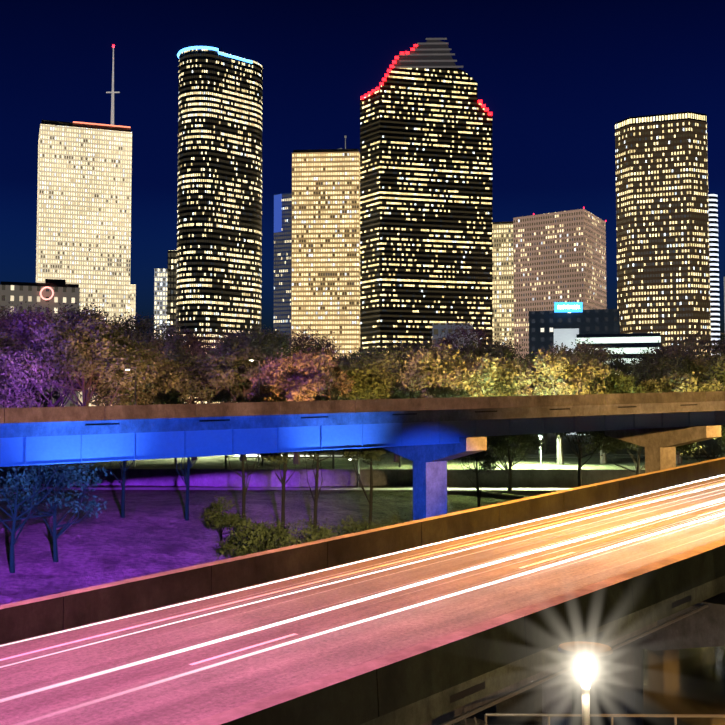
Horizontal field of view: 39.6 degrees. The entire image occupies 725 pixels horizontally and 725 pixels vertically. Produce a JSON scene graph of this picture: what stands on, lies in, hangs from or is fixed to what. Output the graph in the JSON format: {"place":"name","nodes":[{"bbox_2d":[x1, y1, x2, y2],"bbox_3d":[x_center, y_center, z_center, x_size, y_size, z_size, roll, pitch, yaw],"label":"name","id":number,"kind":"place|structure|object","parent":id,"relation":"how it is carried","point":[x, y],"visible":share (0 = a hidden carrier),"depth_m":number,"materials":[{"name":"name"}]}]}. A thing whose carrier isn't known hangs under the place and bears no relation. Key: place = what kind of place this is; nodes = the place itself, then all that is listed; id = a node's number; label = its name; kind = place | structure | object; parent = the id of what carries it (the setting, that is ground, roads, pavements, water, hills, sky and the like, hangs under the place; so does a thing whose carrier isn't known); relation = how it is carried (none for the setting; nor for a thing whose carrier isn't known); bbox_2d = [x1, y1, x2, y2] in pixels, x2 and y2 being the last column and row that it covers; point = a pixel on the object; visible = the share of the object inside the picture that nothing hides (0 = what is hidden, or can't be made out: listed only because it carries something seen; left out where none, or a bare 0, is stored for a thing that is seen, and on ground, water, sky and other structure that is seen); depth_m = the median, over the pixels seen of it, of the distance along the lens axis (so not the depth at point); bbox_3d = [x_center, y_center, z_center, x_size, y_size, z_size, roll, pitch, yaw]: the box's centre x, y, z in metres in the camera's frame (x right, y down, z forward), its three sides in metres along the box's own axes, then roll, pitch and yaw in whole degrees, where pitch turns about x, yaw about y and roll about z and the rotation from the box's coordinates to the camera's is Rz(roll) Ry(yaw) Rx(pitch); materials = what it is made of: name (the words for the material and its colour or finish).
{"place":"outdoors","nodes":[
{"label":"outdoors","id":0,"kind":"place"},
{"bbox_2d":[176,46,262,403],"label":"tower","id":1,"kind":"structure","parent":0,"point":[219,219],"depth_m":586.05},
{"bbox_2d":[0,425,724,604],"bbox_3d":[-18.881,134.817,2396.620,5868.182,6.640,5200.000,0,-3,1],"label":"ground","id":2,"kind":"structure","parent":0,"point":[153,531],"depth_m":79.00,"materials":[{"name":"green plant"}]},
{"bbox_2d":[0,331,23,407],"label":"belt tree","id":3,"kind":"object","parent":2,"relation":"on","point":[7,346],"visible":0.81,"depth_m":130.01,"materials":[{"name":"purple plant"}]},
{"bbox_2d":[0,298,54,327],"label":"belt tree","id":4,"kind":"object","parent":2,"relation":"on","point":[6,312],"visible":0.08,"depth_m":199.29,"materials":[{"name":"purple plant"}]},
{"bbox_2d":[0,303,70,406],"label":"belt tree","id":5,"kind":"object","parent":2,"relation":"on","point":[21,327],"visible":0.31,"depth_m":161.32,"materials":[{"name":"purple plant"}]},
{"bbox_2d":[0,279,79,407],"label":"old hall","id":6,"kind":"structure","parent":2,"relation":"on","point":[16,293],"depth_m":424.60,"materials":[{"name":"stone"}]},
{"bbox_2d":[0,339,92,407],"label":"belt tree","id":7,"kind":"object","parent":2,"relation":"on","point":[29,396],"visible":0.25,"depth_m":127.42,"materials":[{"name":"purple plant"}]},
{"bbox_2d":[0,463,96,572],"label":"young tree","id":8,"kind":"object","parent":2,"relation":"on","point":[14,516],"visible":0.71,"depth_m":56.68,"materials":[{"name":"green plant"}]},
{"bbox_2d":[7,461,111,561],"bbox_3d":[-17.934,8.270,59.652,6.457,7.171,5.635,0,-3,1],"label":"young tree","id":9,"kind":"object","parent":2,"relation":"on","point":[91,481],"visible":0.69,"depth_m":59.34,"materials":[{"name":"green plant"}]},
{"bbox_2d":[0,302,161,463],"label":"belt tree","id":10,"kind":"object","parent":2,"relation":"on","point":[61,357],"visible":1,"depth_m":120.47,"materials":[{"name":"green plant"}]},
{"bbox_2d":[36,120,131,405],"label":"tower","id":11,"kind":"structure","parent":2,"relation":"on","point":[84,183],"depth_m":659.79,"materials":[{"name":"stone"}]},
{"bbox_2d":[73,121,129,127],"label":"light strip","id":12,"kind":"object","parent":11,"relation":"attached to","point":[101,124],"visible":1,"depth_m":665.15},
{"bbox_2d":[106,45,119,124],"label":"antenna mast","id":13,"kind":"object","parent":11,"relation":"on","point":[112,104],"visible":0.83,"depth_m":684.05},
{"bbox_2d":[55,298,161,405],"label":"belt tree","id":14,"kind":"object","parent":2,"relation":"on","point":[127,325],"visible":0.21,"depth_m":162.95,"materials":[{"name":"brown plant"}]},
{"bbox_2d":[69,333,170,461],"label":"belt tree","id":15,"kind":"object","parent":2,"relation":"on","point":[102,390],"visible":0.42,"depth_m":128.59,"materials":[{"name":"brown plant"}]},
{"bbox_2d":[109,460,134,517],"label":"young tree","id":16,"kind":"object","parent":2,"relation":"on","point":[124,468],"depth_m":74.37,"materials":[{"name":"brown plant"}]},
{"bbox_2d":[130,284,135,330],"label":"building wing","id":17,"kind":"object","parent":2,"relation":"on","point":[133,296],"visible":0.24,"depth_m":807.70,"materials":[{"name":"stone"}]},
{"bbox_2d":[116,312,201,401],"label":"belt tree","id":18,"kind":"object","parent":2,"relation":"on","point":[154,341],"visible":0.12,"depth_m":162.55,"materials":[{"name":"brown plant"}]},
{"bbox_2d":[154,268,166,341],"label":"building","id":19,"kind":"structure","parent":2,"relation":"on","point":[160,294],"depth_m":806.33,"materials":[{"name":"stone"}]},
{"bbox_2d":[152,388,187,466],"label":"lawn tree","id":20,"kind":"object","parent":2,"relation":"on","point":[171,396],"visible":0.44,"depth_m":115.21,"materials":[{"name":"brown plant"}]},
{"bbox_2d":[167,250,176,335],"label":"building","id":21,"kind":"structure","parent":2,"relation":"on","point":[171,283],"depth_m":645.07,"materials":[{"name":"stone"}]},
{"bbox_2d":[169,457,198,520],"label":"young tree","id":22,"kind":"object","parent":2,"relation":"on","point":[189,466],"visible":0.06,"depth_m":75.28,"materials":[{"name":"brown plant"}]},
{"bbox_2d":[146,350,222,459],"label":"belt tree","id":23,"kind":"object","parent":2,"relation":"on","point":[181,378],"visible":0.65,"depth_m":131.91,"materials":[{"name":"brown plant"}]},
{"bbox_2d":[152,322,244,402],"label":"belt tree","id":24,"kind":"object","parent":2,"relation":"on","point":[195,335],"visible":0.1,"depth_m":200.52,"materials":[{"name":"brown plant"}]},
{"bbox_2d":[199,496,253,540],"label":"slope shrub","id":25,"kind":"object","parent":2,"relation":"on","point":[221,519],"visible":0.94,"depth_m":68.92,"materials":[{"name":"green plant"}]},
{"bbox_2d":[212,386,247,468],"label":"lawn tree","id":26,"kind":"object","parent":2,"relation":"on","point":[220,396],"visible":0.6,"depth_m":111.48,"materials":[{"name":"brown plant"}]},
{"bbox_2d":[169,331,291,402],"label":"belt tree","id":27,"kind":"object","parent":2,"relation":"on","point":[194,347],"visible":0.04,"depth_m":167.03,"materials":[{"name":"brown plant"}]},
{"bbox_2d":[189,340,290,460],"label":"belt tree","id":28,"kind":"object","parent":2,"relation":"on","point":[236,372],"visible":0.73,"depth_m":130.85,"materials":[{"name":"brown plant"}]},
{"bbox_2d":[224,453,275,525],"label":"young tree","id":29,"kind":"object","parent":2,"relation":"on","point":[244,487],"visible":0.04,"depth_m":71.36,"materials":[{"name":"brown plant"}]},
{"bbox_2d":[195,321,305,384],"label":"belt tree","id":30,"kind":"object","parent":2,"relation":"on","point":[270,344],"visible":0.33,"depth_m":158.86,"materials":[{"name":"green plant"}]},
{"bbox_2d":[216,518,289,556],"bbox_3d":[-6.418,11.209,59.821,4.106,4.215,3.659,-1,-3,23],"label":"bush","id":31,"kind":"object","parent":2,"relation":"on","point":[230,549],"visible":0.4,"depth_m":59.16,"materials":[{"name":"green plant"}]},
{"bbox_2d":[248,378,287,466],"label":"lawn tree","id":32,"kind":"object","parent":2,"relation":"on","point":[257,397],"visible":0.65,"depth_m":117.79,"materials":[{"name":"brown plant"}]},
{"bbox_2d":[224,515,326,553],"bbox_3d":[-4.883,11.170,57.496,6.342,5.107,4.485,3,-4,-43],"label":"bush","id":33,"kind":"object","parent":2,"relation":"on","point":[280,539],"visible":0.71,"depth_m":56.84,"materials":[{"name":"green plant"}]},
{"bbox_2d":[273,193,291,355],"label":"tower","id":34,"kind":"structure","parent":2,"relation":"on","point":[282,279],"depth_m":765.60,"materials":[{"name":"glass"}]},
{"bbox_2d":[274,194,281,232],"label":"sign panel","id":35,"kind":"object","parent":34,"relation":"attached to","point":[278,213],"visible":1,"depth_m":767.52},
{"bbox_2d":[257,451,320,542],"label":"young tree","id":36,"kind":"object","parent":2,"relation":"on","point":[282,455],"visible":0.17,"depth_m":69.08,"materials":[{"name":"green plant"}]},
{"bbox_2d":[246,345,354,464],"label":"belt tree","id":37,"kind":"object","parent":2,"relation":"on","point":[316,380],"visible":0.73,"depth_m":119.85,"materials":[{"name":"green plant"}]},
{"bbox_2d":[283,324,340,358],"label":"belt tree","id":38,"kind":"object","parent":2,"relation":"on","point":[301,341],"visible":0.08,"depth_m":188.92,"materials":[{"name":"brown plant"}]},
{"bbox_2d":[287,334,340,400],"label":"belt tree","id":39,"kind":"object","parent":2,"relation":"on","point":[312,351],"visible":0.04,"depth_m":164.00,"materials":[{"name":"brown plant"}]},
{"bbox_2d":[289,518,341,545],"bbox_3d":[-2.049,11.439,58.725,4.761,4.801,5.438,0,-3,1],"label":"bush","id":40,"kind":"object","parent":2,"relation":"on","point":[328,531],"visible":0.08,"depth_m":58.63,"materials":[{"name":"green plant"}]},
{"bbox_2d":[0,469,644,487],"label":"park wall","id":41,"kind":"structure","parent":2,"relation":"on","point":[541,478],"depth_m":105.02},
{"bbox_2d":[291,149,359,361],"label":"tower","id":42,"kind":"structure","parent":2,"relation":"on","point":[325,293],"depth_m":624.74,"materials":[{"name":"stone"}]},
{"bbox_2d":[302,449,353,531],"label":"young tree","id":43,"kind":"object","parent":2,"relation":"on","point":[315,498],"visible":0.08,"depth_m":70.07,"materials":[{"name":"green plant"}]},
{"bbox_2d":[310,384,353,468],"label":"lawn tree","id":44,"kind":"object","parent":2,"relation":"on","point":[326,398],"visible":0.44,"depth_m":112.46,"materials":[{"name":"brown plant"}]},
{"bbox_2d":[313,515,379,538],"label":"bush","id":45,"kind":"object","parent":2,"relation":"on","point":[362,527],"visible":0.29,"depth_m":65.14,"materials":[{"name":"green plant"}]},
{"bbox_2d":[329,345,385,448],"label":"belt tree","id":46,"kind":"object","parent":2,"relation":"on","point":[344,360],"visible":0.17,"depth_m":155.23,"materials":[{"name":"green plant"}]},
{"bbox_2d":[338,447,385,523],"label":"young tree","id":47,"kind":"object","parent":2,"relation":"on","point":[369,454],"visible":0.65,"depth_m":72.08,"materials":[{"name":"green plant"}]},
{"bbox_2d":[0,411,724,466],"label":"overpass girders","id":48,"kind":"object","parent":2,"relation":"on","point":[28,451],"visible":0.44,"depth_m":58.34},
{"bbox_2d":[0,401,724,437],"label":"overpass slab","id":49,"kind":"structure","parent":48,"relation":"on","point":[32,429],"depth_m":58.87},
{"bbox_2d":[0,391,724,422],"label":"overpass parapets","id":50,"kind":"object","parent":49,"relation":"on","point":[60,414],"visible":1,"depth_m":58.86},
{"bbox_2d":[0,455,724,489],"bbox_3d":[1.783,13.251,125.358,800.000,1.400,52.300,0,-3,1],"label":"park paths","id":51,"kind":"structure","parent":2,"relation":"on","point":[173,488],"depth_m":101.51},
{"bbox_2d":[203,454,723,457],"bbox_3d":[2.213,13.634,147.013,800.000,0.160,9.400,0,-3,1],"label":"park kerbs","id":52,"kind":"structure","parent":51,"relation":"on","point":[466,457],"depth_m":142.87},
{"bbox_2d":[481,434,544,490],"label":"park tree","id":53,"kind":"object","parent":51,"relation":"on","point":[499,445],"visible":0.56,"depth_m":99.50,"materials":[{"name":"green plant"}]},
{"bbox_2d":[346,338,416,359],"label":"belt tree","id":54,"kind":"object","parent":2,"relation":"on","point":[392,349],"visible":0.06,"depth_m":202.81,"materials":[{"name":"brown plant"}]},
{"bbox_2d":[367,512,407,528],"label":"bush","id":55,"kind":"object","parent":2,"relation":"on","point":[392,522],"visible":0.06,"depth_m":69.03,"materials":[{"name":"green plant"}]},
{"bbox_2d":[341,340,450,461],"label":"belt tree","id":56,"kind":"object","parent":2,"relation":"on","point":[377,378],"visible":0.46,"depth_m":127.60,"materials":[{"name":"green plant"}]},
{"bbox_2d":[387,387,421,466],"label":"lawn tree","id":57,"kind":"object","parent":2,"relation":"on","point":[403,396],"visible":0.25,"depth_m":113.91,"materials":[{"name":"green plant"}]},
{"bbox_2d":[397,339,463,370],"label":"belt tree","id":58,"kind":"object","parent":2,"relation":"on","point":[424,346],"visible":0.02,"depth_m":161.04,"materials":[{"name":"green plant"}]},
{"bbox_2d":[380,68,492,349],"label":"skyscraper","id":59,"kind":"structure","parent":2,"relation":"on","point":[435,195],"depth_m":613.96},
{"bbox_2d":[360,90,379,350],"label":"tower chamfer","id":60,"kind":"object","parent":59,"relation":"attached to","point":[369,220],"visible":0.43,"depth_m":612.62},
{"bbox_2d":[393,40,455,65],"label":"stepped roof","id":61,"kind":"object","parent":59,"relation":"on","point":[432,57],"visible":0.27,"depth_m":617.98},
{"bbox_2d":[394,38,462,67],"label":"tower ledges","id":62,"kind":"object","parent":61,"relation":"attached to","point":[429,54],"visible":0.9,"depth_m":617.70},
{"bbox_2d":[360,44,491,114],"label":"red roof lights","id":63,"kind":"object","parent":59,"relation":"attached to","point":[387,75],"visible":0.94,"depth_m":612.24},
{"bbox_2d":[426,384,470,397],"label":"bush","id":64,"kind":"object","parent":2,"relation":"on","point":[438,391],"visible":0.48,"depth_m":111.00,"materials":[{"name":"green plant"}]},
{"bbox_2d":[396,338,501,397],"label":"belt tree","id":65,"kind":"object","parent":2,"relation":"on","point":[424,371],"visible":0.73,"depth_m":121.30,"materials":[{"name":"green plant"}]},
{"bbox_2d":[432,323,472,349],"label":"building","id":66,"kind":"structure","parent":2,"relation":"on","point":[437,328],"depth_m":420.51,"materials":[{"name":"stone"}]},
{"bbox_2d":[442,332,477,350],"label":"garage","id":67,"kind":"structure","parent":2,"relation":"on","point":[443,335],"depth_m":329.79,"materials":[{"name":"stone"}]},
{"bbox_2d":[407,317,529,359],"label":"belt tree","id":68,"kind":"object","parent":2,"relation":"on","point":[452,339],"visible":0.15,"depth_m":188.60,"materials":[{"name":"brown plant"}]},
{"bbox_2d":[453,442,502,507],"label":"young tree","id":69,"kind":"object","parent":2,"relation":"on","point":[484,465],"visible":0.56,"depth_m":78.77,"materials":[{"name":"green plant"}]},
{"bbox_2d":[448,335,515,379],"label":"belt tree","id":70,"kind":"object","parent":2,"relation":"on","point":[495,351],"visible":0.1,"depth_m":168.54,"materials":[{"name":"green plant"}]},
{"bbox_2d":[439,352,529,396],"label":"belt tree","id":71,"kind":"object","parent":2,"relation":"on","point":[503,387],"visible":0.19,"depth_m":134.39,"materials":[{"name":"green plant"}]},
{"bbox_2d":[492,221,513,349],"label":"tower","id":72,"kind":"structure","parent":2,"relation":"on","point":[503,272],"depth_m":662.20,"materials":[{"name":"stone"}]},
{"bbox_2d":[512,351,542,446],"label":"belt tree","id":73,"kind":"object","parent":2,"relation":"on","point":[528,357],"visible":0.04,"depth_m":186.37,"materials":[{"name":"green plant"}]},
{"bbox_2d":[513,352,580,452],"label":"belt tree","id":74,"kind":"object","parent":2,"relation":"on","point":[544,449],"depth_m":160.03,"materials":[{"name":"brown plant"}]},
{"bbox_2d":[381,425,720,520],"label":"bridge piers","id":75,"kind":"structure","parent":2,"relation":"on","point":[660,445],"depth_m":68.30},
{"bbox_2d":[513,209,606,362],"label":"tower","id":76,"kind":"structure","parent":2,"relation":"on","point":[560,256],"depth_m":575.69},
{"bbox_2d":[507,348,615,464],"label":"belt tree","id":77,"kind":"object","parent":2,"relation":"on","point":[545,375],"visible":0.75,"depth_m":118.99,"materials":[{"name":"yellow plant"}]},
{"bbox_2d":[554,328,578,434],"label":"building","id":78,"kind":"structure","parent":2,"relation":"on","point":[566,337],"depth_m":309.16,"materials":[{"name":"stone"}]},
{"bbox_2d":[529,309,619,358],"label":"hotel","id":79,"kind":"structure","parent":2,"relation":"on","point":[543,325],"depth_m":360.19,"materials":[{"name":"stone"}]},
{"bbox_2d":[554,302,582,311],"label":"hotel sign","id":80,"kind":"object","parent":79,"relation":"on","point":[568,306],"visible":1,"depth_m":358.64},
{"bbox_2d":[533,336,639,452],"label":"belt tree","id":81,"kind":"object","parent":2,"relation":"on","point":[585,353],"visible":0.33,"depth_m":159.91,"materials":[{"name":"brown plant"}]},
{"bbox_2d":[552,431,624,486],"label":"park tree","id":82,"kind":"object","parent":2,"relation":"on","point":[599,436],"visible":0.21,"depth_m":88.84,"materials":[{"name":"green plant"}]},
{"bbox_2d":[583,439,644,474],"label":"park tree","id":83,"kind":"object","parent":2,"relation":"on","point":[627,445],"visible":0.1,"depth_m":96.67,"materials":[{"name":"green plant"}]},
{"bbox_2d":[576,333,660,434],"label":"garage","id":84,"kind":"structure","parent":2,"relation":"on","point":[641,341],"depth_m":298.19,"materials":[{"name":"stone"}]},
{"bbox_2d":[594,362,645,462],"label":"belt tree","id":85,"kind":"object","parent":2,"relation":"on","point":[618,385],"visible":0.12,"depth_m":122.93,"materials":[{"name":"green plant"}]},
{"bbox_2d":[606,344,641,376],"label":"belt tree","id":86,"kind":"object","parent":2,"relation":"on","point":[619,365],"visible":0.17,"depth_m":184.91,"materials":[{"name":"green plant"}]},
{"bbox_2d":[623,346,698,392],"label":"belt tree","id":87,"kind":"object","parent":2,"relation":"on","point":[654,366],"visible":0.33,"depth_m":154.49,"materials":[{"name":"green plant"}]},
{"bbox_2d":[638,369,724,463],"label":"belt tree","id":88,"kind":"object","parent":2,"relation":"on","point":[685,383],"visible":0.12,"depth_m":124.16,"materials":[{"name":"green plant"}]},
{"bbox_2d":[645,322,724,444],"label":"belt tree","id":89,"kind":"object","parent":2,"relation":"on","point":[671,347],"visible":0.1,"depth_m":186.53,"materials":[{"name":"brown plant"}]},
{"bbox_2d":[664,342,724,451],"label":"belt tree","id":90,"kind":"object","parent":2,"relation":"on","point":[700,360],"visible":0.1,"depth_m":161.55,"materials":[{"name":"brown plant"}]},
{"bbox_2d":[676,425,724,463],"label":"park tree","id":91,"kind":"object","parent":2,"relation":"on","point":[682,449],"visible":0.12,"depth_m":90.38,"materials":[{"name":"green plant"}]},
{"bbox_2d":[696,352,724,385],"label":"belt tree","id":92,"kind":"object","parent":2,"relation":"on","point":[717,370],"visible":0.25,"depth_m":132.66,"materials":[{"name":"green plant"}]},
{"bbox_2d":[708,194,719,356],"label":"tower","id":93,"kind":"structure","parent":2,"relation":"on","point":[714,267],"depth_m":725.73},
{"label":"railing kerb","id":94,"kind":"structure","parent":2,"relation":"on","visible":0},
{"bbox_2d":[484,713,724,724],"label":"railing","id":95,"kind":"object","parent":94,"relation":"on","point":[549,715],"visible":0.94,"depth_m":20.28,"materials":[{"name":"metal"}]},
{"bbox_2d":[0,0,724,403],"label":"sky","id":96,"kind":"structure","parent":0,"point":[555,78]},
{"bbox_2d":[85,404,696,425],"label":"drainage slots","id":97,"kind":"object","parent":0,"point":[392,414],"visible":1,"depth_m":58.87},
{"bbox_2d":[453,717,486,724],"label":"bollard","id":98,"kind":"object","parent":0,"point":[471,721],"visible":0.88,"depth_m":19.71,"materials":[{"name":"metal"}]},
{"bbox_2d":[361,575,724,724],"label":"bridge slab","id":99,"kind":"structure","parent":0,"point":[439,708],"depth_m":21.20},
{"bbox_2d":[0,459,724,724],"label":"bridge parapets","id":100,"kind":"structure","parent":99,"relation":"on","point":[369,696],"depth_m":24.53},
{"bbox_2d":[0,457,724,724],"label":"bridge copings","id":101,"kind":"structure","parent":100,"relation":"on","point":[277,698],"depth_m":21.55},
{"bbox_2d":[0,474,724,724],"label":"bridge deck","id":102,"kind":"structure","parent":99,"relation":"on","point":[148,674],"depth_m":24.50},
{"bbox_2d":[0,481,724,664],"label":"bridge markings","id":103,"kind":"structure","parent":102,"relation":"on","point":[218,656],"depth_m":27.15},
{"bbox_2d":[450,595,690,702],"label":"drainage slots","id":104,"kind":"structure","parent":99,"relation":"attached to","point":[472,690],"depth_m":19.45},
{"bbox_2d":[440,604,707,724],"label":"bridge conduit","id":105,"kind":"object","parent":99,"relation":"attached to","point":[525,688],"depth_m":21.04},
{"bbox_2d":[452,646,724,724],"bbox_3d":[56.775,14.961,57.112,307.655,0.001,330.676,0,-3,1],"label":"support columns","id":106,"kind":"structure","parent":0,"point":[685,681],"depth_m":44.43,"materials":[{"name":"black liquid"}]},
{"bbox_2d":[467,592,724,724],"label":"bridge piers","id":107,"kind":"structure","parent":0,"point":[621,680],"depth_m":27.04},
{"bbox_2d":[615,111,710,358],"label":"tower","id":108,"kind":"structure","parent":0,"point":[663,252],"depth_m":521.05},
{"label":"walkway","id":109,"kind":"structure","parent":0,"visible":0},
{"bbox_2d":[558,641,612,724],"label":"path lamp","id":110,"kind":"object","parent":109,"relation":"on","point":[585,652],"visible":1,"depth_m":14.68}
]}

